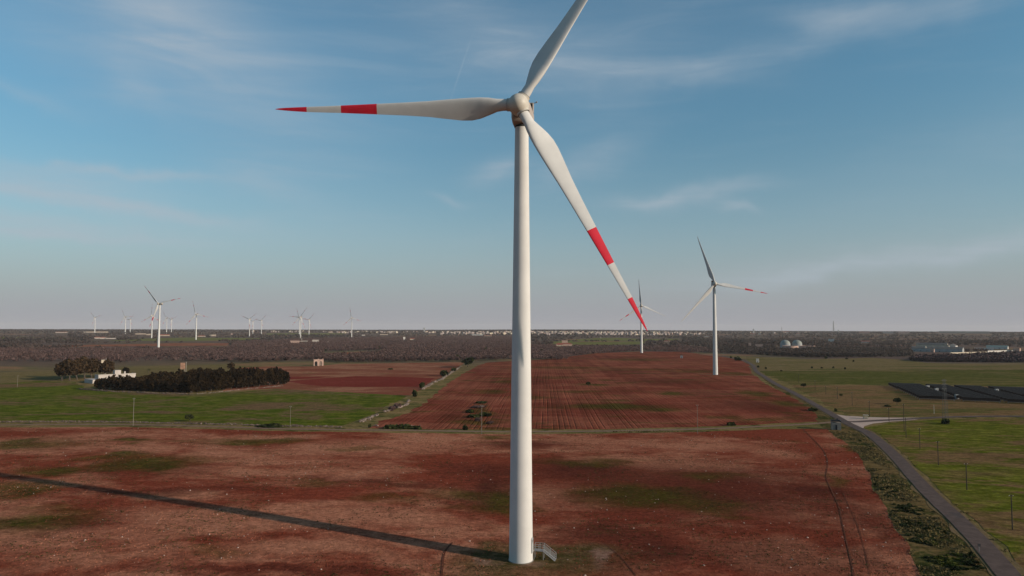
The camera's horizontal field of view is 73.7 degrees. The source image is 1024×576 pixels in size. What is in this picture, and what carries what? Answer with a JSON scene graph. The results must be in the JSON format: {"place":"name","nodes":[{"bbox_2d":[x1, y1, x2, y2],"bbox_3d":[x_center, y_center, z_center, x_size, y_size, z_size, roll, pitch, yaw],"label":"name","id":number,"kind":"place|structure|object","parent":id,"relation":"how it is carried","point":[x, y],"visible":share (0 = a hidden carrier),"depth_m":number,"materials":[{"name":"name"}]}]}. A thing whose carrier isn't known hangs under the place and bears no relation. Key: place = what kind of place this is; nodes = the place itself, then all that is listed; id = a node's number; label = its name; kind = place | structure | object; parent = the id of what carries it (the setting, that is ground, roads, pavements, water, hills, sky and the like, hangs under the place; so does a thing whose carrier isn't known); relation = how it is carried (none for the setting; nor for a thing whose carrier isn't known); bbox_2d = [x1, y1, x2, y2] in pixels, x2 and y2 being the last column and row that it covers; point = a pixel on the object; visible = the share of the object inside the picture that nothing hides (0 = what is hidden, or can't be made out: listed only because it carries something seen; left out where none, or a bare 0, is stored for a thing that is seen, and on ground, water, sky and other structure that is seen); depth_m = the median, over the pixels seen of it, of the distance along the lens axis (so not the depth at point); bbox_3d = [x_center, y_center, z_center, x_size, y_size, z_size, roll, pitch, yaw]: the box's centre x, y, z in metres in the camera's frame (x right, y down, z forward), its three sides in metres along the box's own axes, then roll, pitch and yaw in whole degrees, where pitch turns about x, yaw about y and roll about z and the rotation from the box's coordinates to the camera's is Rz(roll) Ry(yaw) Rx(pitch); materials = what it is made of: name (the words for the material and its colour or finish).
{"place":"outdoors","nodes":[
{"label":"outdoors","id":0,"kind":"place"},
{"bbox_2d":[56,343,227,346],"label":"field","id":1,"kind":"structure","parent":0,"point":[193,344],"depth_m":1643.19,"materials":[{"name":"red soil"}]},
{"bbox_2d":[113,338,259,340],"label":"field","id":2,"kind":"structure","parent":0,"point":[183,339],"depth_m":2385.07,"materials":[{"name":"plant"}]},
{"bbox_2d":[186,304,205,339],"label":"wind turbine","id":3,"kind":"object","parent":2,"relation":"on","point":[196,323],"visible":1,"depth_m":2367.22,"materials":[{"name":"white paint"}]},
{"bbox_2d":[118,365,262,390],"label":"field","id":4,"kind":"structure","parent":0,"point":[139,371],"depth_m":681.20,"materials":[{"name":"plant"}]},
{"bbox_2d":[84,370,135,383],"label":"white farmhouse","id":5,"kind":"object","parent":4,"relation":"on","point":[92,380],"visible":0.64,"depth_m":512.81,"materials":[{"name":"paint"}]},
{"bbox_2d":[214,375,221,390],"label":"evergreen tree","id":6,"kind":"object","parent":4,"relation":"on","point":[217,384],"visible":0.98,"depth_m":442.14,"materials":[{"name":"green plant"}]},
{"bbox_2d":[0,381,406,425],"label":"field","id":7,"kind":"structure","parent":0,"point":[43,401],"depth_m":350.75,"materials":[{"name":"plant"}]},
{"bbox_2d":[93,378,102,389],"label":"evergreen tree","id":8,"kind":"object","parent":7,"relation":"on","point":[97,384],"visible":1,"depth_m":445.89,"materials":[{"name":"green plant"}]},
{"bbox_2d":[79,388,190,394],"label":"dry stone wall","id":9,"kind":"structure","parent":7,"relation":"on","point":[133,392],"depth_m":426.05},
{"bbox_2d":[185,414,194,419],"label":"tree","id":10,"kind":"object","parent":7,"relation":"on","point":[189,416],"visible":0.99,"depth_m":283.70,"materials":[{"name":"green plant"}]},
{"bbox_2d":[266,333,341,334],"bbox_3d":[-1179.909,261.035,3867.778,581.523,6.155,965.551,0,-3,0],"label":"field","id":11,"kind":"structure","parent":0,"point":[303,333],"depth_m":4052.52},
{"bbox_2d":[289,377,321,378],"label":"field","id":12,"kind":"structure","parent":0,"point":[303,377],"depth_m":560.63,"materials":[{"name":"red soil"}]},
{"bbox_2d":[223,362,462,394],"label":"field","id":13,"kind":"structure","parent":0,"point":[426,370],"depth_m":614.08,"materials":[{"name":"red soil"}]},
{"bbox_2d":[221,378,227,389],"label":"evergreen tree","id":14,"kind":"object","parent":13,"relation":"on","point":[224,383],"visible":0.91,"depth_m":447.37,"materials":[{"name":"green plant"}]},
{"bbox_2d":[228,375,234,388],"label":"evergreen tree","id":15,"kind":"object","parent":13,"relation":"on","point":[231,380],"visible":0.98,"depth_m":451.28,"materials":[{"name":"green plant"}]},
{"bbox_2d":[234,375,241,388],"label":"evergreen tree","id":16,"kind":"object","parent":13,"relation":"on","point":[238,381],"visible":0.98,"depth_m":456.43,"materials":[{"name":"green plant"}]},
{"bbox_2d":[240,373,247,387],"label":"evergreen tree","id":17,"kind":"object","parent":13,"relation":"on","point":[244,380],"visible":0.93,"depth_m":459.89,"materials":[{"name":"green plant"}]},
{"bbox_2d":[246,374,252,387],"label":"evergreen tree","id":18,"kind":"object","parent":13,"relation":"on","point":[249,382],"visible":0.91,"depth_m":464.09,"materials":[{"name":"green plant"}]},
{"bbox_2d":[249,370,257,386],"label":"evergreen tree","id":19,"kind":"object","parent":13,"relation":"on","point":[254,375],"visible":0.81,"depth_m":469.56,"materials":[{"name":"green plant"}]},
{"bbox_2d":[257,369,264,385],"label":"evergreen tree","id":20,"kind":"object","parent":13,"relation":"on","point":[260,377],"visible":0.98,"depth_m":472.69,"materials":[{"name":"green plant"}]},
{"bbox_2d":[261,369,268,385],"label":"evergreen tree","id":21,"kind":"object","parent":13,"relation":"on","point":[265,381],"visible":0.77,"depth_m":477.17,"materials":[{"name":"green plant"}]},
{"bbox_2d":[266,367,274,385],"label":"evergreen tree","id":22,"kind":"object","parent":13,"relation":"on","point":[270,374],"visible":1,"depth_m":480.53,"materials":[{"name":"green plant"}]},
{"bbox_2d":[273,371,280,384],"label":"evergreen tree","id":23,"kind":"object","parent":13,"relation":"on","point":[276,379],"visible":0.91,"depth_m":485.71,"materials":[{"name":"green plant"}]},
{"bbox_2d":[279,368,284,384],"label":"evergreen tree","id":24,"kind":"object","parent":13,"relation":"on","point":[282,378],"visible":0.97,"depth_m":489.49,"materials":[{"name":"green plant"}]},
{"bbox_2d":[283,370,289,383],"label":"evergreen tree","id":25,"kind":"object","parent":13,"relation":"on","point":[287,377],"visible":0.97,"depth_m":493.19,"materials":[{"name":"green plant"}]},
{"bbox_2d":[314,358,323,365],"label":"arched ruin","id":26,"kind":"object","parent":13,"relation":"on","point":[318,362],"visible":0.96,"depth_m":738.07,"materials":[{"name":"paint"}]},
{"bbox_2d":[289,376,433,386],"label":"field","id":27,"kind":"structure","parent":0,"point":[365,381],"depth_m":519.86,"materials":[{"name":"red soil"}]},
{"bbox_2d":[440,542,452,575],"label":"path","id":28,"kind":"structure","parent":0,"point":[443,556],"depth_m":119.18,"materials":[{"name":"soil"}]},
{"bbox_2d":[0,427,920,575],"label":"field","id":29,"kind":"structure","parent":0,"point":[392,539],"depth_m":154.84,"materials":[{"name":"red soil"}]},
{"bbox_2d":[8,432,891,575],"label":"field stones","id":30,"kind":"object","parent":29,"relation":"on","point":[490,479],"visible":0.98,"depth_m":153.57,"materials":[{"name":"stone"}]},
{"bbox_2d":[0,427,918,575],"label":"weeds","id":31,"kind":"object","parent":29,"relation":"on","point":[437,501],"visible":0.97,"depth_m":154.84,"materials":[{"name":"plant"}]},
{"bbox_2d":[276,0,646,563],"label":"wind turbine","id":32,"kind":"object","parent":29,"relation":"on","point":[519,106],"visible":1,"depth_m":120.36,"materials":[{"name":"white paint"},{"name":"red paint"}]},
{"bbox_2d":[534,542,555,560],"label":"access stairs","id":33,"kind":"structure","parent":29,"relation":"on","point":[548,551],"depth_m":120.64,"materials":[{"name":"metal"}]},
{"bbox_2d":[0,330,1023,568],"bbox_3d":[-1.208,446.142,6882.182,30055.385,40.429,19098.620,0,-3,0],"label":"ground","id":34,"kind":"structure","parent":0,"point":[30,364],"depth_m":740.86,"materials":[{"name":"plant"}]},
{"bbox_2d":[0,371,59,382],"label":"field","id":35,"kind":"structure","parent":34,"relation":"on","point":[5,377],"depth_m":567.04,"materials":[{"name":"plant"}]},
{"bbox_2d":[53,362,66,380],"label":"leafy tree","id":36,"kind":"object","parent":34,"relation":"on","point":[58,369],"visible":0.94,"depth_m":521.06,"materials":[{"name":"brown plant"}]},
{"bbox_2d":[61,358,78,380],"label":"leafy tree","id":37,"kind":"object","parent":34,"relation":"on","point":[70,366],"visible":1,"depth_m":521.43,"materials":[{"name":"brown plant"}]},
{"bbox_2d":[73,358,87,379],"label":"leafy tree","id":38,"kind":"object","parent":34,"relation":"on","point":[82,365],"visible":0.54,"depth_m":533.78,"materials":[{"name":"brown plant"}]},
{"bbox_2d":[79,356,92,378],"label":"leafy tree","id":39,"kind":"object","parent":34,"relation":"on","point":[88,363],"visible":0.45,"depth_m":544.66,"materials":[{"name":"brown plant"}]},
{"bbox_2d":[89,358,101,377],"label":"leafy tree","id":40,"kind":"object","parent":34,"relation":"on","point":[96,365],"visible":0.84,"depth_m":550.63,"materials":[{"name":"brown plant"}]},
{"bbox_2d":[83,331,108,332],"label":"farm building","id":41,"kind":"structure","parent":34,"relation":"on","point":[96,331],"depth_m":4035.93,"materials":[{"name":"beige paint"}]},
{"bbox_2d":[100,377,109,389],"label":"evergreen tree","id":42,"kind":"object","parent":34,"relation":"on","point":[104,383],"visible":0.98,"depth_m":444.58,"materials":[{"name":"green plant"}]},
{"bbox_2d":[102,359,114,373],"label":"leafy tree","id":43,"kind":"object","parent":34,"relation":"on","point":[108,365],"visible":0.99,"depth_m":556.27,"materials":[{"name":"brown plant"}]},
{"bbox_2d":[107,374,116,389],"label":"evergreen tree","id":44,"kind":"object","parent":34,"relation":"on","point":[111,379],"visible":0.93,"depth_m":443.69,"materials":[{"name":"green plant"}]},
{"bbox_2d":[111,379,120,390],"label":"evergreen tree","id":45,"kind":"object","parent":34,"relation":"on","point":[114,384],"visible":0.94,"depth_m":442.22,"materials":[{"name":"green plant"}]},
{"bbox_2d":[117,380,124,390],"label":"evergreen tree","id":46,"kind":"object","parent":34,"relation":"on","point":[121,385],"visible":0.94,"depth_m":440.79,"materials":[{"name":"green plant"}]},
{"bbox_2d":[124,378,133,390],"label":"evergreen tree","id":47,"kind":"object","parent":34,"relation":"on","point":[127,385],"visible":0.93,"depth_m":439.46,"materials":[{"name":"green plant"}]},
{"bbox_2d":[131,377,139,390],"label":"evergreen tree","id":48,"kind":"object","parent":34,"relation":"on","point":[133,383],"visible":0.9,"depth_m":438.54,"materials":[{"name":"green plant"}]},
{"bbox_2d":[136,380,142,390],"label":"evergreen tree","id":49,"kind":"object","parent":34,"relation":"on","point":[139,383],"visible":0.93,"depth_m":437.20,"materials":[{"name":"green plant"}]},
{"bbox_2d":[142,379,150,390],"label":"evergreen tree","id":50,"kind":"object","parent":34,"relation":"on","point":[145,385],"visible":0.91,"depth_m":435.73,"materials":[{"name":"green plant"}]},
{"bbox_2d":[148,376,158,391],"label":"evergreen tree","id":51,"kind":"object","parent":34,"relation":"on","point":[152,382],"visible":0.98,"depth_m":434.96,"materials":[{"name":"green plant"}]},
{"bbox_2d":[155,380,163,391],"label":"evergreen tree","id":52,"kind":"object","parent":34,"relation":"on","point":[158,385],"visible":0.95,"depth_m":433.42,"materials":[{"name":"green plant"}]},
{"bbox_2d":[145,287,179,346],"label":"wind turbine","id":53,"kind":"object","parent":34,"relation":"on","point":[158,339],"visible":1,"depth_m":1415.85,"materials":[{"name":"white paint"}]},
{"bbox_2d":[160,380,168,391],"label":"evergreen tree","id":54,"kind":"object","parent":34,"relation":"on","point":[163,386],"visible":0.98,"depth_m":431.32,"materials":[{"name":"green plant"}]},
{"bbox_2d":[166,380,174,391],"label":"evergreen tree","id":55,"kind":"object","parent":34,"relation":"on","point":[169,387],"visible":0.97,"depth_m":429.81,"materials":[{"name":"green plant"}]},
{"bbox_2d":[0,420,341,427],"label":"dry stone wall","id":56,"kind":"structure","parent":34,"relation":"on","point":[293,425],"depth_m":276.14,"materials":[{"name":"stone"}]},
{"bbox_2d":[173,380,181,392],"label":"evergreen tree","id":57,"kind":"object","parent":34,"relation":"on","point":[177,385],"visible":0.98,"depth_m":428.91,"materials":[{"name":"green plant"}]},
{"bbox_2d":[181,382,187,392],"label":"evergreen tree","id":58,"kind":"object","parent":34,"relation":"on","point":[184,389],"visible":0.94,"depth_m":427.67,"materials":[{"name":"green plant"}]},
{"bbox_2d":[186,378,196,392],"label":"evergreen tree","id":59,"kind":"object","parent":34,"relation":"on","point":[189,387],"visible":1,"depth_m":425.82,"materials":[{"name":"green plant"}]},
{"bbox_2d":[194,379,202,391],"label":"evergreen tree","id":60,"kind":"object","parent":34,"relation":"on","point":[199,385],"visible":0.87,"depth_m":430.99,"materials":[{"name":"green plant"}]},
{"bbox_2d":[201,377,209,391],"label":"evergreen tree","id":61,"kind":"object","parent":34,"relation":"on","point":[206,383],"visible":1,"depth_m":434.72,"materials":[{"name":"green plant"}]},
{"bbox_2d":[208,374,215,390],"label":"evergreen tree","id":62,"kind":"object","parent":34,"relation":"on","point":[212,379],"visible":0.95,"depth_m":438.54,"materials":[{"name":"green plant"}]},
{"bbox_2d":[256,423,281,427],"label":"shrub","id":63,"kind":"object","parent":34,"relation":"on","point":[270,425],"visible":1,"depth_m":267.55,"materials":[{"name":"green plant"}]},
{"bbox_2d":[0,335,719,361],"bbox_3d":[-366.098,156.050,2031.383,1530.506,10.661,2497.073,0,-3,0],"label":"bare grove","id":64,"kind":"object","parent":34,"relation":"on","point":[437,347],"visible":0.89,"depth_m":1161.28,"materials":[{"name":"plant"}]},
{"bbox_2d":[359,399,410,421],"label":"dry stone wall","id":65,"kind":"structure","parent":34,"relation":"on","point":[375,415],"depth_m":309.50,"materials":[{"name":"stone"}]},
{"bbox_2d":[383,424,398,428],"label":"shrub","id":66,"kind":"object","parent":34,"relation":"on","point":[391,426],"visible":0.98,"depth_m":267.98,"materials":[{"name":"green plant"}]},
{"bbox_2d":[394,424,410,428],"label":"shrub","id":67,"kind":"object","parent":34,"relation":"on","point":[402,426],"visible":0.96,"depth_m":268.81,"materials":[{"name":"green plant"}]},
{"bbox_2d":[0,421,832,431],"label":"path","id":68,"kind":"structure","parent":34,"relation":"on","point":[428,430],"depth_m":270.28,"materials":[{"name":"soil"}]},
{"bbox_2d":[421,366,460,389],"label":"dry stone wall","id":69,"kind":"structure","parent":34,"relation":"on","point":[429,384],"depth_m":528.88,"materials":[{"name":"stone"}]},
{"bbox_2d":[0,454,918,575],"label":"soil clods","id":70,"kind":"object","parent":34,"relation":"on","point":[458,526],"visible":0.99,"depth_m":142.74,"materials":[{"name":"soil"}]},
{"bbox_2d":[461,357,473,366],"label":"tree","id":71,"kind":"object","parent":34,"relation":"on","point":[468,361],"visible":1,"depth_m":722.45,"materials":[{"name":"green plant"}]},
{"bbox_2d":[0,329,1023,347],"bbox_3d":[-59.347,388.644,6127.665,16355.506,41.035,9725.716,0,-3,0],"label":"woods","id":72,"kind":"object","parent":34,"relation":"on","point":[950,341],"visible":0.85,"depth_m":3670.66,"materials":[{"name":"green plant"}]},
{"bbox_2d":[0,330,1023,351],"bbox_3d":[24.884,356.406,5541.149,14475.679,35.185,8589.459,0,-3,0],"label":"scrub","id":73,"kind":"object","parent":34,"relation":"on","point":[16,344],"visible":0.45,"depth_m":2385.65,"materials":[{"name":"plant"}]},
{"bbox_2d":[251,330,840,333],"bbox_3d":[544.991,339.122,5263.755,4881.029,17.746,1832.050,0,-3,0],"label":"town","id":74,"kind":"object","parent":34,"relation":"on","point":[510,331],"visible":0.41,"depth_m":4642.40,"materials":[{"name":"beige paint"}]},
{"bbox_2d":[780,340,789,346],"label":"domed tank","id":75,"kind":"object","parent":34,"relation":"on","point":[785,343],"visible":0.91,"depth_m":1543.17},
{"bbox_2d":[792,340,801,347],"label":"domed tank","id":76,"kind":"object","parent":34,"relation":"on","point":[798,343],"visible":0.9,"depth_m":1546.79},
{"bbox_2d":[682,338,913,356],"bbox_3d":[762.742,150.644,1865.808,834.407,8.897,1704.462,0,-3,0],"label":"olive orchard","id":77,"kind":"object","parent":34,"relation":"on","point":[892,351],"visible":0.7,"depth_m":1288.97,"materials":[{"name":"green plant"}]},
{"bbox_2d":[916,343,947,346],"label":"long shed","id":78,"kind":"structure","parent":34,"relation":"on","point":[929,344],"depth_m":1513.56,"materials":[{"name":"beige paint"}]},
{"bbox_2d":[911,346,963,351],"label":"long shed","id":79,"kind":"structure","parent":34,"relation":"on","point":[936,348],"depth_m":1262.39,"materials":[{"name":"metal"}]},
{"bbox_2d":[910,351,1023,361],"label":"dark thicket","id":80,"kind":"object","parent":34,"relation":"on","point":[1017,356],"visible":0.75,"depth_m":963.68,"materials":[{"name":"plant"}]},
{"bbox_2d":[986,345,1008,348],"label":"green shed","id":81,"kind":"structure","parent":34,"relation":"on","point":[997,346],"depth_m":1472.25,"materials":[{"name":"paint"}]},
{"bbox_2d":[0,0,1023,331],"label":"sky","id":82,"kind":"structure","parent":0,"point":[857,165],"materials":[{"name":"blue"}]},
{"bbox_2d":[369,352,817,429],"bbox_3d":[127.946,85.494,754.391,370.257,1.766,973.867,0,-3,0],"label":"field","id":83,"kind":"structure","parent":0,"point":[625,390],"depth_m":409.23,"materials":[{"name":"red soil"}]},
{"bbox_2d":[621,285,665,352],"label":"wind turbine","id":84,"kind":"object","parent":83,"relation":"on","point":[641,335],"visible":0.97,"depth_m":1167.71,"materials":[{"name":"white paint"},{"name":"red paint"}]},
{"bbox_2d":[681,237,766,374],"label":"wind turbine","id":85,"kind":"object","parent":83,"relation":"on","point":[714,283],"visible":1,"depth_m":608.99,"materials":[{"name":"white paint"},{"name":"red paint"}]},
{"bbox_2d":[568,341,644,344],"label":"field","id":86,"kind":"structure","parent":0,"point":[605,343],"depth_m":1918.93,"materials":[{"name":"plant"}]},
{"bbox_2d":[561,338,677,340],"bbox_3d":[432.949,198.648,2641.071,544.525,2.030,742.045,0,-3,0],"label":"field","id":87,"kind":"structure","parent":0,"point":[613,339],"depth_m":2635.01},
{"bbox_2d":[613,377,1023,575],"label":"verge","id":88,"kind":"structure","parent":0,"point":[921,551],"depth_m":152.83,"materials":[{"name":"green plant"}]},
{"bbox_2d":[830,419,840,429],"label":"transformer cabin","id":89,"kind":"object","parent":88,"relation":"on","point":[835,424],"visible":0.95,"depth_m":276.69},
{"bbox_2d":[964,561,975,565],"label":"verge shrub","id":90,"kind":"object","parent":88,"relation":"on","point":[970,563],"visible":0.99,"depth_m":117.83,"materials":[{"name":"green plant"}]},
{"bbox_2d":[803,429,854,575],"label":"path","id":91,"kind":"structure","parent":0,"point":[838,507],"depth_m":152.42,"materials":[{"name":"soil"}]},
{"bbox_2d":[842,492,870,574],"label":"path","id":92,"kind":"structure","parent":0,"point":[860,534],"depth_m":134.70,"materials":[{"name":"soil"}]},
{"bbox_2d":[710,355,1021,575],"bbox_3d":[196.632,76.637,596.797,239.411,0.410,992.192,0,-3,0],"label":"road","id":93,"kind":"structure","parent":0,"point":[996,560],"depth_m":156.68,"materials":[{"name":"asphalt"}]},
{"bbox_2d":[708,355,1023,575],"bbox_3d":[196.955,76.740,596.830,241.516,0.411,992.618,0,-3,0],"label":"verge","id":94,"kind":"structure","parent":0,"point":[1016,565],"depth_m":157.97,"materials":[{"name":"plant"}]},
{"bbox_2d":[724,355,1023,370],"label":"field","id":95,"kind":"structure","parent":0,"point":[779,364],"depth_m":783.21,"materials":[{"name":"plant"}]},
{"bbox_2d":[839,415,918,427],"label":"gravel area","id":96,"kind":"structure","parent":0,"point":[855,418],"depth_m":308.49,"materials":[{"name":"gravel"}]},
{"bbox_2d":[760,370,1023,386],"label":"field","id":97,"kind":"structure","parent":0,"point":[1013,378],"depth_m":584.20,"materials":[{"name":"plant"}]},
{"bbox_2d":[793,385,1023,416],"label":"field","id":98,"kind":"structure","parent":0,"point":[860,398],"depth_m":375.93,"materials":[{"name":"green plant"}]},
{"bbox_2d":[918,395,954,399],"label":"solar panel row","id":99,"kind":"object","parent":98,"relation":"on","point":[935,397],"visible":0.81,"depth_m":394.47,"materials":[{"name":"black glass"}]},
{"bbox_2d":[962,397,1000,402],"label":"solar panel row","id":100,"kind":"object","parent":98,"relation":"on","point":[975,399],"visible":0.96,"depth_m":384.70,"materials":[{"name":"black glass"}]},
{"bbox_2d":[1006,398,1023,403],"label":"solar panel row","id":101,"kind":"object","parent":98,"relation":"on","point":[1016,400],"visible":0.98,"depth_m":377.84,"materials":[{"name":"black glass"}]},
{"bbox_2d":[849,416,1023,421],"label":"road","id":102,"kind":"structure","parent":0,"point":[929,418],"depth_m":315.90,"materials":[{"name":"asphalt"}]},
{"bbox_2d":[865,418,1023,568],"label":"field","id":103,"kind":"structure","parent":0,"point":[990,451],"depth_m":209.27,"materials":[{"name":"plant"}]},
{"bbox_2d":[941,379,948,418],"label":"lattice pylon","id":104,"kind":"object","parent":103,"relation":"on","point":[943,380],"visible":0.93,"depth_m":298.61,"materials":[{"name":"metal"}]},
{"bbox_2d":[941,418,949,423],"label":"shrub","id":105,"kind":"object","parent":103,"relation":"on","point":[945,421],"visible":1,"depth_m":294.64,"materials":[{"name":"green plant"}]},
{"bbox_2d":[1009,494,1012,529],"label":"utility pole","id":106,"kind":"object","parent":103,"relation":"on","point":[1011,512],"visible":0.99,"depth_m":139.30,"materials":[{"name":"brown wood"}]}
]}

